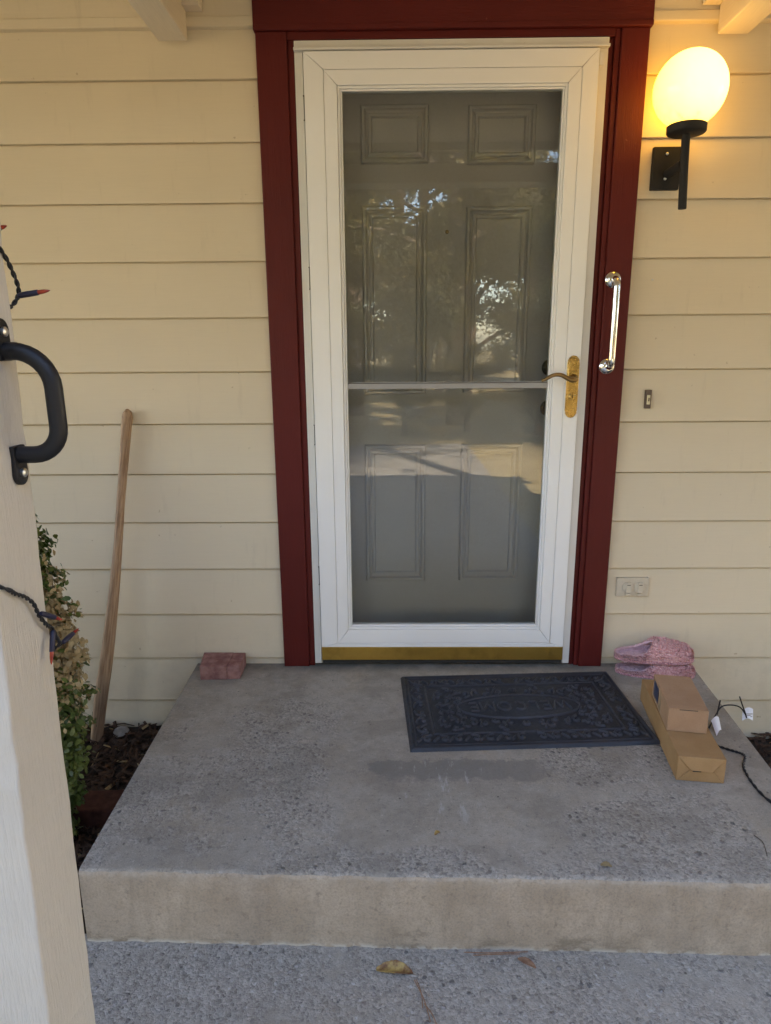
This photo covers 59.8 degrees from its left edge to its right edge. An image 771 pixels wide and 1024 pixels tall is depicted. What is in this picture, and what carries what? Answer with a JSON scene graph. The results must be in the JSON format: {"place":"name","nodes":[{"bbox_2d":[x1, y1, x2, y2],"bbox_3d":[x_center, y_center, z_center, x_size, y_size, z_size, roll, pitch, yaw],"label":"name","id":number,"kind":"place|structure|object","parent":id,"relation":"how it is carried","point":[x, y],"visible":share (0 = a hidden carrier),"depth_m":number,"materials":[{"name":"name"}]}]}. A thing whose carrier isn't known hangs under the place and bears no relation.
{"place":"outdoors","nodes":[
{"label":"outdoors","id":0,"kind":"place"},
{"bbox_2d":[73,721,161,933],"bbox_3d":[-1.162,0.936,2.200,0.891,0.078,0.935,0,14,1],"label":"mulch","id":1,"kind":"object","parent":0,"point":[110,770],"visible":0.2,"depth_m":2.39,"materials":[{"name":"brown plant"}]},
{"bbox_2d":[35,514,100,838],"bbox_3d":[-1.007,0.463,1.841,0.401,1.123,0.401,0,14,1],"label":"shrub","id":2,"kind":"object","parent":1,"relation":"on","point":[71,688],"visible":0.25,"depth_m":1.83,"materials":[{"name":"green plant"}]},
{"bbox_2d":[73,790,123,828],"bbox_3d":[-0.920,0.935,2.109,0.200,0.067,0.100,-1,14,-3],"label":"edging brick","id":3,"kind":"object","parent":1,"relation":"on","point":[96,808],"visible":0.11,"depth_m":2.07,"materials":[{"name":"brick"}]},
{"bbox_2d":[90,409,132,743],"bbox_3d":[-0.994,0.256,2.423,0.261,1.237,0.045,-7,15,-24],"label":"tool handle","id":4,"kind":"object","parent":1,"relation":"on","point":[100,700],"visible":0.98,"depth_m":2.42,"materials":[{"name":"brown wood"}]},
{"bbox_2d":[113,726,128,737],"bbox_3d":[-1.008,0.840,2.561,0.063,0.033,0.064,0,14,1],"label":"stone","id":5,"kind":"object","parent":1,"relation":"on","point":[120,731],"visible":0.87,"depth_m":2.55,"materials":[{"name":"grey stone"}]},
{"bbox_2d":[78,663,770,955],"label":"porch floor","id":6,"kind":"structure","parent":0,"point":[317,804],"depth_m":1.67,"materials":[{"name":"concrete"}]},
{"bbox_2d":[200,652,245,679],"bbox_3d":[-0.610,0.573,2.498,0.160,0.052,0.121,0,14,1],"label":"brick","id":7,"kind":"object","parent":6,"relation":"on","point":[221,665],"visible":1,"depth_m":2.45,"materials":[{"name":"red brick"}]},
{"bbox_2d":[401,671,659,751],"bbox_3d":[0.446,0.649,2.240,0.765,0.016,0.462,-1,14,-2],"label":"doormat","id":8,"kind":"object","parent":6,"relation":"on","point":[443,713],"visible":1,"depth_m":2.20,"materials":[{"name":"black rubber"}]},
{"bbox_2d":[600,861,611,866],"bbox_3d":[0.515,0.822,1.563,0.026,0.009,0.016,0,14,1],"label":"leaf scrap","id":9,"kind":"object","parent":6,"relation":"on","point":[605,863],"visible":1,"depth_m":1.56,"materials":[{"name":"beige plant"}]},
{"bbox_2d":[615,661,695,678],"bbox_3d":[0.992,0.562,2.465,0.284,0.068,0.122,0,14,1],"label":"slipper","id":10,"kind":"object","parent":6,"relation":"on","point":[640,670],"visible":0.65,"depth_m":2.43,"materials":[{"name":"pink fabric"}]},
{"bbox_2d":[613,636,694,664],"bbox_3d":[0.983,0.499,2.452,0.285,0.081,0.119,0,14,1],"label":"slipper","id":11,"kind":"object","parent":10,"relation":"on","point":[660,650],"visible":1,"depth_m":2.42,"materials":[{"name":"pink fabric"}]},
{"bbox_2d":[640,679,726,782],"bbox_3d":[0.902,0.659,2.062,0.126,0.076,0.451,2,14,8],"label":"cardboard box","id":12,"kind":"object","parent":6,"relation":"on","point":[698,757],"visible":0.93,"depth_m":1.89,"materials":[{"name":"brown cardboard"}]},
{"bbox_2d":[652,674,708,733],"bbox_3d":[0.898,0.583,2.054,0.111,0.075,0.213,2,14,10],"label":"cardboard box","id":13,"kind":"object","parent":12,"relation":"on","point":[680,704],"visible":1,"depth_m":1.99,"materials":[{"name":"brown cardboard"}]},
{"bbox_2d":[708,696,770,802],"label":"power cord","id":14,"kind":"object","parent":6,"relation":"on","point":[747,713],"visible":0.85,"depth_m":2.12,"materials":[{"name":"black plastic"}]},
{"bbox_2d":[746,732,770,767],"bbox_3d":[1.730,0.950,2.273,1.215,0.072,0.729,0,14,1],"label":"mulch","id":15,"kind":"object","parent":0,"point":[757,738],"visible":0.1,"depth_m":2.55,"materials":[{"name":"brown plant"}]},
{"label":"ground","id":16,"kind":"structure","parent":0,"visible":0},
{"bbox_2d":[0,0,770,738],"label":"house","id":17,"kind":"structure","parent":16,"relation":"on","point":[322,308],"depth_m":2.28,"materials":[{"name":"paint"}]},
{"bbox_2d":[342,92,560,621],"bbox_3d":[0.207,-0.448,2.404,0.933,2.029,0.095,0,14,1],"label":"entry door","id":18,"kind":"structure","parent":17,"relation":"in","point":[450,198],"depth_m":2.37,"materials":[{"name":"beige paint"}]},
{"bbox_2d":[293,37,610,662],"bbox_3d":[0.206,-0.432,2.286,0.959,2.070,0.115,0,14,1],"label":"storm door","id":19,"kind":"structure","parent":17,"relation":"in","point":[574,67],"depth_m":2.22,"materials":[{"name":"white metal"}]},
{"bbox_2d":[598,271,620,374],"bbox_3d":[0.744,-0.618,2.200,0.055,0.332,0.062,0,14,1],"label":"grab bar","id":20,"kind":"object","parent":17,"relation":"attached to","point":[612,280],"visible":1,"depth_m":2.18,"materials":[{"name":"silver metal"}]},
{"bbox_2d":[615,577,648,595],"bbox_3d":[0.908,0.276,2.467,0.118,0.072,0.028,0,14,1],"label":"outlet","id":21,"kind":"object","parent":17,"relation":"attached to","point":[631,586],"visible":1,"depth_m":2.46,"materials":[{"name":"beige plastic"}]},
{"bbox_2d":[644,390,651,408],"bbox_3d":[0.900,-0.387,2.302,0.021,0.063,0.023,0,14,1],"label":"doorbell","id":22,"kind":"object","parent":17,"relation":"attached to","point":[647,398],"visible":1,"depth_m":2.30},
{"bbox_2d":[649,47,729,209],"bbox_3d":[0.894,-1.133,2.003,0.206,0.428,0.225,0,14,1],"label":"wall lamp","id":23,"kind":"object","parent":17,"relation":"attached to","point":[690,89],"visible":1,"depth_m":1.93,"materials":[{"name":"white glass"}]},
{"bbox_2d":[85,934,770,1023],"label":"step","id":24,"kind":"object","parent":16,"relation":"on","point":[135,982],"visible":0.77,"depth_m":1.49,"materials":[{"name":"concrete"}]},
{"bbox_2d":[0,223,95,1023],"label":"porch post","id":25,"kind":"object","parent":24,"relation":"on","point":[44,973],"visible":0.98,"depth_m":0.95,"materials":[{"name":"paint"}]},
{"bbox_2d":[0,225,49,308],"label":"light string","id":26,"kind":"object","parent":25,"relation":"attached to","point":[25,294],"visible":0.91,"depth_m":0.87,"materials":[{"name":"black plastic"}]},
{"bbox_2d":[0,318,67,484],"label":"post handle","id":27,"kind":"object","parent":25,"relation":"attached to","point":[41,364],"visible":1,"depth_m":0.86,"materials":[{"name":"metal"}]},
{"bbox_2d":[0,585,78,664],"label":"light string","id":28,"kind":"object","parent":25,"relation":"attached to","point":[54,636],"visible":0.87,"depth_m":0.95,"materials":[{"name":"black plastic"}]},
{"bbox_2d":[376,960,412,973],"bbox_3d":[0.021,1.036,1.522,0.086,0.017,0.032,0,14,1],"label":"fallen leaf","id":29,"kind":"object","parent":24,"relation":"on","point":[395,966],"visible":1,"depth_m":1.53,"materials":[{"name":"yellow plant"}]},
{"bbox_2d":[414,979,436,1023],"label":"pine needles","id":30,"kind":"object","parent":24,"relation":"on","point":[427,1008],"visible":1,"depth_m":1.45,"materials":[{"name":"brown plant"}]},
{"bbox_2d":[464,951,527,955],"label":"pine needles","id":31,"kind":"object","parent":24,"relation":"on","point":[519,952],"visible":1,"depth_m":1.57,"materials":[{"name":"brown plant"}]},
{"bbox_2d":[517,957,535,967],"bbox_3d":[0.325,1.034,1.541,0.046,0.008,0.018,10,17,35],"label":"leaf scrap","id":32,"kind":"object","parent":24,"relation":"on","point":[526,960],"visible":1,"depth_m":1.54,"materials":[{"name":"plant"}]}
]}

